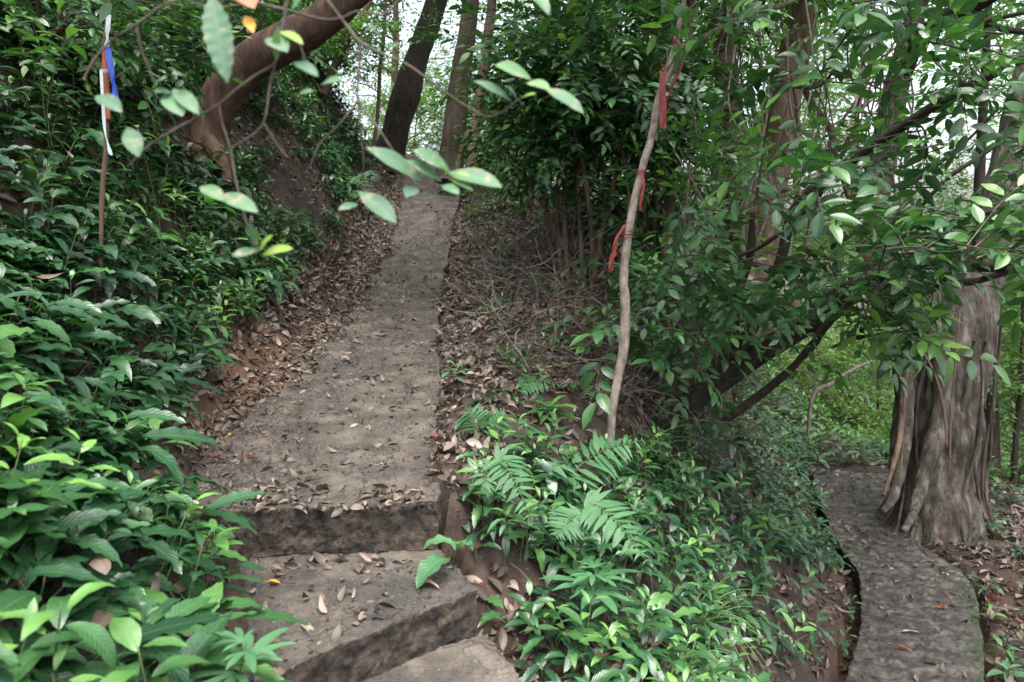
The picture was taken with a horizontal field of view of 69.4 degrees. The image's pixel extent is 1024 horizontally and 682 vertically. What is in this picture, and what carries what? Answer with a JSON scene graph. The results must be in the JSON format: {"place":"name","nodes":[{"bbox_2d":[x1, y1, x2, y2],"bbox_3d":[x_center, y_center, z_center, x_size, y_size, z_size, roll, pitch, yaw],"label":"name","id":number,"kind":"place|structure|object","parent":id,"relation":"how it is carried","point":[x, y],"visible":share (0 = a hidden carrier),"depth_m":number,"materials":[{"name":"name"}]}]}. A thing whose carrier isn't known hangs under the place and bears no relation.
{"place":"outdoors","nodes":[
{"label":"outdoors","id":0,"kind":"place"},
{"bbox_2d":[186,165,459,556],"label":"path","id":1,"kind":"structure","parent":0,"point":[374,528],"depth_m":3.97,"materials":[{"name":"concrete"}]},
{"bbox_2d":[0,1,1023,681],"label":"ground","id":2,"kind":"structure","parent":0,"point":[452,523],"depth_m":4.87,"materials":[{"name":"soil"}]},
{"bbox_2d":[0,29,74,150],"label":"seedling","id":3,"kind":"object","parent":2,"relation":"on","point":[51,60],"visible":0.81,"depth_m":4.09,"materials":[{"name":"green plant"}]},
{"bbox_2d":[1,168,78,209],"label":"seedling","id":4,"kind":"object","parent":2,"relation":"on","point":[41,180],"visible":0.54,"depth_m":3.50,"materials":[{"name":"green plant"}]},
{"bbox_2d":[0,582,118,681],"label":"seedling","id":5,"kind":"object","parent":2,"relation":"on","point":[98,638],"visible":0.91,"depth_m":1.45,"materials":[{"name":"green plant"}]},
{"bbox_2d":[20,26,98,198],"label":"seedling","id":6,"kind":"object","parent":2,"relation":"on","point":[71,30],"visible":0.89,"depth_m":3.94,"materials":[{"name":"green plant"}]},
{"bbox_2d":[0,478,122,582],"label":"seedling","id":7,"kind":"object","parent":2,"relation":"on","point":[14,532],"visible":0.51,"depth_m":1.76,"materials":[{"name":"green plant"}]},
{"bbox_2d":[0,0,251,145],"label":"bush","id":8,"kind":"object","parent":2,"relation":"on","point":[121,63],"visible":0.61,"depth_m":4.97,"materials":[{"name":"green plant"}]},
{"bbox_2d":[115,124,161,292],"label":"seedling","id":9,"kind":"object","parent":2,"relation":"on","point":[137,126],"visible":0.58,"depth_m":4.17,"materials":[{"name":"green plant"}]},
{"bbox_2d":[69,617,209,681],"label":"seedling","id":10,"kind":"object","parent":2,"relation":"on","point":[125,631],"visible":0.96,"depth_m":1.52,"materials":[{"name":"green plant"}]},
{"bbox_2d":[128,418,197,492],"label":"seedling","id":11,"kind":"object","parent":2,"relation":"on","point":[154,423],"visible":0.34,"depth_m":2.79,"materials":[{"name":"green plant"}]},
{"bbox_2d":[57,0,279,287],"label":"sapling","id":12,"kind":"object","parent":2,"relation":"on","point":[111,6],"visible":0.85,"depth_m":3.44,"materials":[{"name":"brown plant"}]},
{"bbox_2d":[99,69,112,154],"bbox_3d":[-1.886,-1.062,3.435,0.042,0.398,0.132,-3,9,-22],"label":"tape","id":13,"kind":"object","parent":12,"relation":"attached to","point":[101,71],"visible":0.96,"depth_m":3.41,"materials":[{"name":"white plastic"}]},
{"bbox_2d":[102,50,110,120],"bbox_3d":[-1.893,-1.194,3.445,0.033,0.332,0.083,-3,8,-19],"label":"tape","id":14,"kind":"object","parent":12,"relation":"attached to","point":[106,87],"visible":0.71,"depth_m":3.44,"materials":[{"name":"red plastic"}]},
{"bbox_2d":[104,12,110,46],"bbox_3d":[-1.877,-1.448,3.436,0.036,0.178,0.088,-3,9,-21],"label":"tape","id":15,"kind":"object","parent":12,"relation":"attached to","point":[108,24],"visible":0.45,"depth_m":3.41,"materials":[{"name":"white plastic"}]},
{"bbox_2d":[105,44,118,98],"bbox_3d":[-1.851,-1.238,3.414,0.083,0.266,0.028,8,11,44],"label":"tape","id":16,"kind":"object","parent":12,"relation":"attached to","point":[109,59],"visible":0.84,"depth_m":3.41,"materials":[{"name":"blue plastic"}]},
{"bbox_2d":[166,228,204,262],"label":"seedling","id":17,"kind":"object","parent":2,"relation":"on","point":[176,232],"visible":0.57,"depth_m":4.90,"materials":[{"name":"green plant"}]},
{"bbox_2d":[0,0,372,681],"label":"ground cover","id":18,"kind":"object","parent":2,"relation":"on","point":[110,528],"visible":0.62,"depth_m":2.96,"materials":[{"name":"green plant"}]},
{"bbox_2d":[0,4,315,636],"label":"caught dead leaves","id":19,"kind":"object","parent":18,"relation":"in","point":[101,564],"visible":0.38,"depth_m":2.52,"materials":[{"name":"brown plant"}]},
{"bbox_2d":[184,191,236,254],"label":"seedling","id":20,"kind":"object","parent":2,"relation":"on","point":[211,200],"visible":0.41,"depth_m":5.28,"materials":[{"name":"green plant"}]},
{"bbox_2d":[83,0,341,255],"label":"overhanging branch","id":21,"kind":"object","parent":2,"relation":"on","point":[216,28],"visible":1,"depth_m":1.17,"materials":[{"name":"green plant"}]},
{"bbox_2d":[186,518,243,582],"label":"seedling","id":22,"kind":"object","parent":2,"relation":"on","point":[226,543],"visible":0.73,"depth_m":2.36,"materials":[{"name":"green plant"}]},
{"bbox_2d":[130,0,352,107],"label":"bush","id":23,"kind":"object","parent":2,"relation":"on","point":[263,17],"visible":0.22,"depth_m":8.37,"materials":[{"name":"green plant"}]},
{"bbox_2d":[191,627,296,681],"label":"seedling","id":24,"kind":"object","parent":2,"relation":"on","point":[261,646],"visible":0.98,"depth_m":1.75,"materials":[{"name":"green plant"}]},
{"bbox_2d":[189,0,434,193],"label":"tree","id":25,"kind":"object","parent":2,"relation":"on","point":[254,54],"visible":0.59,"depth_m":6.54,"materials":[{"name":"brown plant"}]},
{"bbox_2d":[258,0,410,128],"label":"bush","id":26,"kind":"object","parent":2,"relation":"on","point":[349,51],"visible":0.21,"depth_m":12.02,"materials":[{"name":"green plant"}]},
{"bbox_2d":[331,170,379,200],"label":"fern","id":27,"kind":"object","parent":2,"relation":"on","point":[352,182],"visible":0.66,"depth_m":10.59,"materials":[{"name":"green plant"}]},
{"bbox_2d":[240,550,477,681],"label":"step","id":28,"kind":"object","parent":2,"relation":"on","point":[390,643],"visible":0.62,"depth_m":2.66,"materials":[{"name":"concrete"}]},
{"bbox_2d":[48,336,464,640],"bbox_3d":[-0.959,0.484,3.994,1.228,0.549,4.294,-1,8,-7],"label":"grit","id":29,"kind":"object","parent":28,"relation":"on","point":[337,487],"visible":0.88,"depth_m":3.48,"materials":[{"name":"gravel"}]},
{"bbox_2d":[355,562,364,574],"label":"fallen leaf","id":30,"kind":"object","parent":28,"relation":"on","point":[358,568],"visible":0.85,"depth_m":2.91,"materials":[{"name":"beige plant"}]},
{"bbox_2d":[414,579,438,587],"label":"fallen leaf","id":31,"kind":"object","parent":28,"relation":"on","point":[430,581],"visible":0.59,"depth_m":2.80,"materials":[{"name":"beige plant"}]},
{"bbox_2d":[416,534,471,588],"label":"seedling","id":32,"kind":"object","parent":28,"relation":"on","point":[429,565],"visible":0.92,"depth_m":2.84,"materials":[{"name":"green plant"}]},
{"bbox_2d":[298,0,423,96],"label":"sapling","id":33,"kind":"object","parent":2,"relation":"on","point":[331,72],"visible":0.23,"depth_m":11.98,"materials":[{"name":"green plant"}]},
{"bbox_2d":[355,0,446,146],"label":"sapling","id":34,"kind":"object","parent":2,"relation":"on","point":[374,137],"visible":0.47,"depth_m":12.97,"materials":[{"name":"green plant"}]},
{"bbox_2d":[370,0,447,173],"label":"tree","id":35,"kind":"object","parent":2,"relation":"on","point":[404,98],"visible":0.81,"depth_m":14.08,"materials":[{"name":"brown plant"}]},
{"bbox_2d":[325,0,493,160],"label":"tree","id":36,"kind":"object","parent":2,"relation":"on","point":[394,70],"visible":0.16,"depth_m":23.01,"materials":[{"name":"green plant"}]},
{"bbox_2d":[353,75,471,159],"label":"bush","id":37,"kind":"object","parent":2,"relation":"on","point":[384,100],"visible":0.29,"depth_m":20.55,"materials":[{"name":"green plant"}]},
{"bbox_2d":[257,0,582,222],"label":"overhanging branch","id":38,"kind":"object","parent":2,"relation":"on","point":[380,205],"visible":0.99,"depth_m":1.27,"materials":[{"name":"green plant"}]},
{"bbox_2d":[362,633,520,681],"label":"step","id":39,"kind":"object","parent":2,"relation":"on","point":[480,658],"visible":0.91,"depth_m":2.56,"materials":[{"name":"stone"}]},
{"bbox_2d":[434,0,478,185],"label":"tree","id":40,"kind":"object","parent":2,"relation":"on","point":[451,119],"visible":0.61,"depth_m":12.43,"materials":[{"name":"brown plant"}]},
{"bbox_2d":[441,360,472,390],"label":"seedling","id":41,"kind":"object","parent":2,"relation":"on","point":[446,373],"visible":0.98,"depth_m":4.66,"materials":[{"name":"green plant"}]},
{"bbox_2d":[427,58,509,171],"bbox_3d":[-0.648,-6.767,32.354,7.647,11.419,6.954,4,9,26],"label":"tree","id":42,"kind":"object","parent":2,"relation":"on","point":[468,105],"visible":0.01,"depth_m":31.93,"materials":[{"name":"green plant"}]},
{"bbox_2d":[474,200,492,241],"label":"seedling","id":43,"kind":"object","parent":2,"relation":"on","point":[482,208],"visible":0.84,"depth_m":9.65,"materials":[{"name":"green plant"}]},
{"bbox_2d":[454,403,512,437],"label":"fern","id":44,"kind":"object","parent":2,"relation":"on","point":[480,418],"visible":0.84,"depth_m":3.90,"materials":[{"name":"green plant"}]},
{"bbox_2d":[415,76,562,182],"bbox_3d":[-0.177,-3.755,13.372,3.631,2.310,3.627,0,8,0],"label":"bush","id":45,"kind":"object","parent":2,"relation":"on","point":[469,117],"visible":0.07,"depth_m":13.41,"materials":[{"name":"green plant"}]},
{"bbox_2d":[467,443,537,524],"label":"fern","id":46,"kind":"object","parent":2,"relation":"on","point":[496,467],"visible":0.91,"depth_m":3.12,"materials":[{"name":"green plant"}]},
{"bbox_2d":[490,341,523,368],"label":"seedling","id":47,"kind":"object","parent":2,"relation":"on","point":[515,352],"visible":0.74,"depth_m":4.92,"materials":[{"name":"green plant"}]},
{"bbox_2d":[500,0,516,127],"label":"tree","id":48,"kind":"object","parent":2,"relation":"on","point":[513,25],"visible":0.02,"depth_m":14.97,"materials":[{"name":"green plant"}]},
{"bbox_2d":[487,503,532,582],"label":"seedling","id":49,"kind":"object","parent":2,"relation":"on","point":[509,508],"visible":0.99,"depth_m":3.05,"materials":[{"name":"green plant"}]},
{"bbox_2d":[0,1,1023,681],"bbox_3d":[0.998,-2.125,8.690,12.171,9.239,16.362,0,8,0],"label":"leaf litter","id":50,"kind":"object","parent":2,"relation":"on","point":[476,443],"visible":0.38,"depth_m":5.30,"materials":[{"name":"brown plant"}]},
{"bbox_2d":[1,64,1023,681],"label":"fallen twigs","id":51,"kind":"object","parent":2,"relation":"on","point":[483,408],"depth_m":4.70,"materials":[{"name":"brown wood"}]},
{"bbox_2d":[499,323,528,366],"bbox_3d":[0.013,0.028,4.900,0.207,0.299,0.014,2,8,11],"label":"stick","id":52,"kind":"object","parent":2,"relation":"on","point":[518,351],"visible":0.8,"depth_m":4.89,"materials":[{"name":"wood"}]},
{"bbox_2d":[402,0,638,186],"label":"tree","id":53,"kind":"object","parent":2,"relation":"on","point":[436,69],"visible":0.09,"depth_m":18.52,"materials":[{"name":"green plant"}]},
{"bbox_2d":[515,375,558,396],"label":"fern","id":54,"kind":"object","parent":2,"relation":"on","point":[530,386],"visible":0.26,"depth_m":4.58,"materials":[{"name":"green plant"}]},
{"bbox_2d":[453,0,624,185],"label":"tree","id":55,"kind":"object","parent":2,"relation":"on","point":[491,4],"visible":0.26,"depth_m":11.93,"materials":[{"name":"brown plant"}]},
{"bbox_2d":[423,103,658,229],"bbox_3d":[0.490,-2.441,10.361,3.456,2.054,3.079,0,8,0],"label":"bush","id":56,"kind":"object","parent":2,"relation":"on","point":[503,184],"visible":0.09,"depth_m":10.39,"materials":[{"name":"green plant"}]},
{"bbox_2d":[526,395,577,424],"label":"seedling","id":57,"kind":"object","parent":2,"relation":"on","point":[566,413],"visible":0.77,"depth_m":4.27,"materials":[{"name":"green plant"}]},
{"bbox_2d":[479,0,636,209],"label":"tree","id":58,"kind":"object","parent":2,"relation":"on","point":[529,64],"depth_m":24.65,"materials":[{"name":"green plant"}]},
{"bbox_2d":[560,82,573,208],"bbox_3d":[0.708,-2.498,9.342,0.274,1.710,0.359,-3,9,-21],"label":"tree","id":59,"kind":"object","parent":2,"relation":"on","point":[568,175],"visible":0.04,"depth_m":9.36,"materials":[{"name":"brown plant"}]},
{"bbox_2d":[400,0,770,296],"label":"bush","id":60,"kind":"object","parent":2,"relation":"on","point":[535,50],"visible":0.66,"depth_m":6.44,"materials":[{"name":"green plant"}]},
{"bbox_2d":[448,12,722,282],"bbox_3d":[0.623,-1.784,7.272,2.521,2.548,3.108,0,8,0],"label":"bush","id":61,"kind":"object","parent":2,"relation":"on","point":[555,159],"visible":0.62,"depth_m":6.82,"materials":[{"name":"green plant"}]},
{"bbox_2d":[532,429,645,497],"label":"fern","id":62,"kind":"object","parent":2,"relation":"on","point":[603,464],"visible":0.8,"depth_m":3.67,"materials":[{"name":"green plant"}]},
{"bbox_2d":[539,555,639,627],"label":"seedling","id":63,"kind":"object","parent":2,"relation":"on","point":[581,578],"visible":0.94,"depth_m":2.84,"materials":[{"name":"green plant"}]},
{"bbox_2d":[544,486,650,585],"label":"fern","id":64,"kind":"object","parent":2,"relation":"on","point":[588,515],"visible":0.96,"depth_m":2.91,"materials":[{"name":"green plant"}]},
{"bbox_2d":[369,159,874,475],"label":"dead twigs","id":65,"kind":"object","parent":2,"relation":"on","point":[528,265],"depth_m":5.86,"materials":[{"name":"brown wood"}]},
{"bbox_2d":[610,623,660,669],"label":"seedling","id":66,"kind":"object","parent":2,"relation":"on","point":[623,632],"visible":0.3,"depth_m":2.86,"materials":[{"name":"green plant"}]},
{"bbox_2d":[530,0,771,303],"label":"bush","id":67,"kind":"object","parent":2,"relation":"on","point":[652,205],"visible":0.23,"depth_m":6.90,"materials":[{"name":"green plant"}]},
{"bbox_2d":[498,180,804,317],"bbox_3d":[1.601,-0.836,8.469,3.099,2.060,2.716,5,9,32],"label":"bush","id":68,"kind":"object","parent":2,"relation":"on","point":[603,253],"depth_m":8.07,"materials":[{"name":"green plant"}]},
{"bbox_2d":[603,409,742,462],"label":"grass clump","id":69,"kind":"object","parent":2,"relation":"on","point":[662,433],"visible":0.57,"depth_m":4.57,"materials":[{"name":"green plant"}]},
{"bbox_2d":[551,89,802,373],"bbox_3d":[1.427,-0.895,6.354,2.150,2.572,2.402,0,8,0],"label":"bush","id":70,"kind":"object","parent":2,"relation":"on","point":[682,188],"visible":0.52,"depth_m":6.15,"materials":[{"name":"green plant"}]},
{"bbox_2d":[553,0,806,244],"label":"tree","id":71,"kind":"object","parent":2,"relation":"on","point":[713,86],"visible":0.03,"depth_m":16.53,"materials":[{"name":"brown plant"}]},
{"bbox_2d":[574,0,791,287],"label":"tree","id":72,"kind":"object","parent":2,"relation":"on","point":[671,198],"visible":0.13,"depth_m":6.97,"materials":[{"name":"brown plant"}]},
{"bbox_2d":[542,229,832,448],"bbox_3d":[1.258,-0.115,5.813,2.097,1.522,2.463,0,8,0],"label":"bush","id":73,"kind":"object","parent":2,"relation":"on","point":[681,385],"visible":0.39,"depth_m":5.37,"materials":[{"name":"green plant"}]},
{"bbox_2d":[661,633,742,681],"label":"grass clump","id":74,"kind":"object","parent":2,"relation":"on","point":[682,659],"visible":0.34,"depth_m":3.23,"materials":[{"name":"green plant"}]},
{"bbox_2d":[566,0,847,487],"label":"sapling","id":75,"kind":"object","parent":2,"relation":"on","point":[624,336],"visible":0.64,"depth_m":4.03,"materials":[{"name":"brown plant"}]},
{"bbox_2d":[598,223,633,276],"bbox_3d":[0.574,-0.492,3.991,0.089,0.295,0.255,8,11,44],"label":"ribbon","id":76,"kind":"object","parent":75,"relation":"attached to","point":[612,255],"visible":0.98,"depth_m":3.95,"materials":[{"name":"red fabric"}]},
{"bbox_2d":[634,168,646,210],"bbox_3d":[0.705,-0.824,4.018,0.069,0.234,0.162,0,8,0],"label":"ribbon","id":77,"kind":"object","parent":75,"relation":"attached to","point":[642,190],"visible":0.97,"depth_m":3.95,"materials":[{"name":"red fabric"}]},
{"bbox_2d":[659,61,670,127],"bbox_3d":[0.829,-1.334,4.008,0.065,0.375,0.196,1,8,10],"label":"ribbon","id":78,"kind":"object","parent":75,"relation":"attached to","point":[662,99],"visible":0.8,"depth_m":3.95,"materials":[{"name":"red fabric"}]},
{"bbox_2d":[666,37,684,100],"bbox_3d":[0.880,-1.480,4.024,0.105,0.361,0.149,0,8,0],"label":"ribbon","id":79,"kind":"object","parent":75,"relation":"attached to","point":[680,68],"visible":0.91,"depth_m":3.97,"materials":[{"name":"red fabric"}]},
{"bbox_2d":[664,570,786,681],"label":"grass clump","id":80,"kind":"object","parent":2,"relation":"on","point":[709,617],"visible":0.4,"depth_m":3.68,"materials":[{"name":"green plant"}]},
{"bbox_2d":[622,0,837,277],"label":"tree","id":81,"kind":"object","parent":2,"relation":"on","point":[709,172],"visible":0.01,"depth_m":18.80,"materials":[{"name":"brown plant"}]},
{"bbox_2d":[522,0,944,358],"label":"tree","id":82,"kind":"object","parent":2,"relation":"on","point":[779,108],"visible":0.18,"depth_m":7.92,"materials":[{"name":"brown plant"}]},
{"bbox_2d":[639,0,930,281],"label":"hanging vines","id":83,"kind":"object","parent":82,"relation":"hanging from","point":[786,45],"visible":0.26,"depth_m":6.85,"materials":[{"name":"plant"}]},
{"bbox_2d":[445,211,1023,681],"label":"understorey herbs","id":84,"kind":"object","parent":2,"relation":"on","point":[663,625],"visible":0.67,"depth_m":3.83,"materials":[{"name":"green plant"}]},
{"bbox_2d":[726,518,764,549],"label":"seedling","id":85,"kind":"object","parent":2,"relation":"on","point":[746,523],"visible":0.59,"depth_m":4.76,"materials":[{"name":"green plant"}]},
{"bbox_2d":[726,462,767,489],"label":"seedling","id":86,"kind":"object","parent":2,"relation":"on","point":[746,468],"visible":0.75,"depth_m":5.43,"materials":[{"name":"green plant"}]},
{"bbox_2d":[740,570,773,595],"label":"seedling","id":87,"kind":"object","parent":2,"relation":"on","point":[758,578],"visible":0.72,"depth_m":4.49,"materials":[{"name":"green plant"}]},
{"bbox_2d":[747,514,790,547],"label":"seedling","id":88,"kind":"object","parent":2,"relation":"on","point":[763,523],"visible":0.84,"depth_m":4.80,"materials":[{"name":"green plant"}]},
{"bbox_2d":[567,0,1023,429],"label":"leaning tree","id":89,"kind":"object","parent":2,"relation":"on","point":[830,307],"visible":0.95,"depth_m":4.14,"materials":[{"name":"green plant"}]},
{"bbox_2d":[583,202,1023,483],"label":"slope plants","id":90,"kind":"object","parent":2,"relation":"on","point":[851,433],"visible":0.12,"depth_m":10.85,"materials":[{"name":"green plant"}]},
{"bbox_2d":[707,0,928,328],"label":"tree","id":91,"kind":"object","parent":2,"relation":"on","point":[835,116],"visible":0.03,"depth_m":24.62,"materials":[{"name":"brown plant"}]},
{"bbox_2d":[787,4,860,307],"bbox_3d":[3.974,-2.587,9.501,1.015,4.298,0.648,2,8,13],"label":"tree","id":92,"kind":"object","parent":2,"relation":"on","point":[846,191],"visible":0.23,"depth_m":9.56,"materials":[{"name":"brown plant"}]},
{"bbox_2d":[768,280,890,393],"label":"bush","id":93,"kind":"object","parent":2,"relation":"on","point":[826,345],"visible":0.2,"depth_m":13.63,"materials":[{"name":"green plant"}]},
{"bbox_2d":[697,12,1002,369],"bbox_3d":[8.384,-3.331,17.963,7.021,9.338,7.479,-3,9,-22],"label":"tree","id":94,"kind":"object","parent":2,"relation":"on","point":[838,94],"visible":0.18,"depth_m":17.32,"materials":[{"name":"green plant"}]},
{"bbox_2d":[707,0,1023,547],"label":"fig tree","id":95,"kind":"object","parent":2,"relation":"on","point":[941,440],"visible":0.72,"depth_m":6.62,"materials":[{"name":"brown plant"}]},
{"bbox_2d":[780,309,1001,434],"bbox_3d":[6.080,0.694,13.156,3.880,2.497,3.972,0,8,0],"label":"bush","id":96,"kind":"object","parent":2,"relation":"on","point":[876,363],"visible":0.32,"depth_m":12.66,"materials":[{"name":"green plant"}]},
{"bbox_2d":[821,390,1009,467],"bbox_3d":[6.500,1.700,12.293,2.924,1.746,3.298,0,8,0],"label":"bush","id":97,"kind":"object","parent":2,"relation":"on","point":[874,418],"visible":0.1,"depth_m":12.38,"materials":[{"name":"green plant"}]},
{"bbox_2d":[877,0,1023,479],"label":"tree","id":98,"kind":"object","parent":2,"relation":"on","point":[979,173],"visible":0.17,"depth_m":9.15,"materials":[{"name":"brown plant"}]},
{"bbox_2d":[891,276,1023,479],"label":"bush","id":99,"kind":"object","parent":2,"relation":"on","point":[1005,361],"visible":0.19,"depth_m":9.24,"materials":[{"name":"green plant"}]},
{"bbox_2d":[907,0,1023,419],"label":"tree","id":100,"kind":"object","parent":2,"relation":"on","point":[1002,49],"visible":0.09,"depth_m":15.28,"materials":[{"name":"green plant"}]},
{"bbox_2d":[913,53,1019,353],"bbox_3d":[15.520,-3.722,21.604,7.279,10.899,7.580,6,10,38],"label":"tree","id":101,"kind":"object","parent":2,"relation":"on","point":[955,142],"visible":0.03,"depth_m":22.65,"materials":[{"name":"green plant"}]},
{"bbox_2d":[971,604,1006,630],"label":"seedling","id":102,"kind":"object","parent":2,"relation":"on","point":[990,608],"visible":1,"depth_m":5.22,"materials":[{"name":"green plant"}]},
{"bbox_2d":[986,660,1023,676],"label":"seedling","id":103,"kind":"object","parent":2,"relation":"on","point":[1006,664],"visible":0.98,"depth_m":4.56,"materials":[{"name":"green plant"}]},
{"bbox_2d":[1011,35,1023,484],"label":"tree","id":104,"kind":"object","parent":2,"relation":"on","point":[1016,439],"visible":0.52,"depth_m":8.98,"materials":[{"name":"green plant"}]},
{"bbox_2d":[304,0,1023,244],"label":"sky","id":105,"kind":"structure","parent":0,"point":[915,82],"materials":[{"name":"white"}]},
{"bbox_2d":[813,472,984,681],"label":"path","id":106,"kind":"structure","parent":0,"point":[928,672],"depth_m":5.55,"materials":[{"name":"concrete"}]}
]}

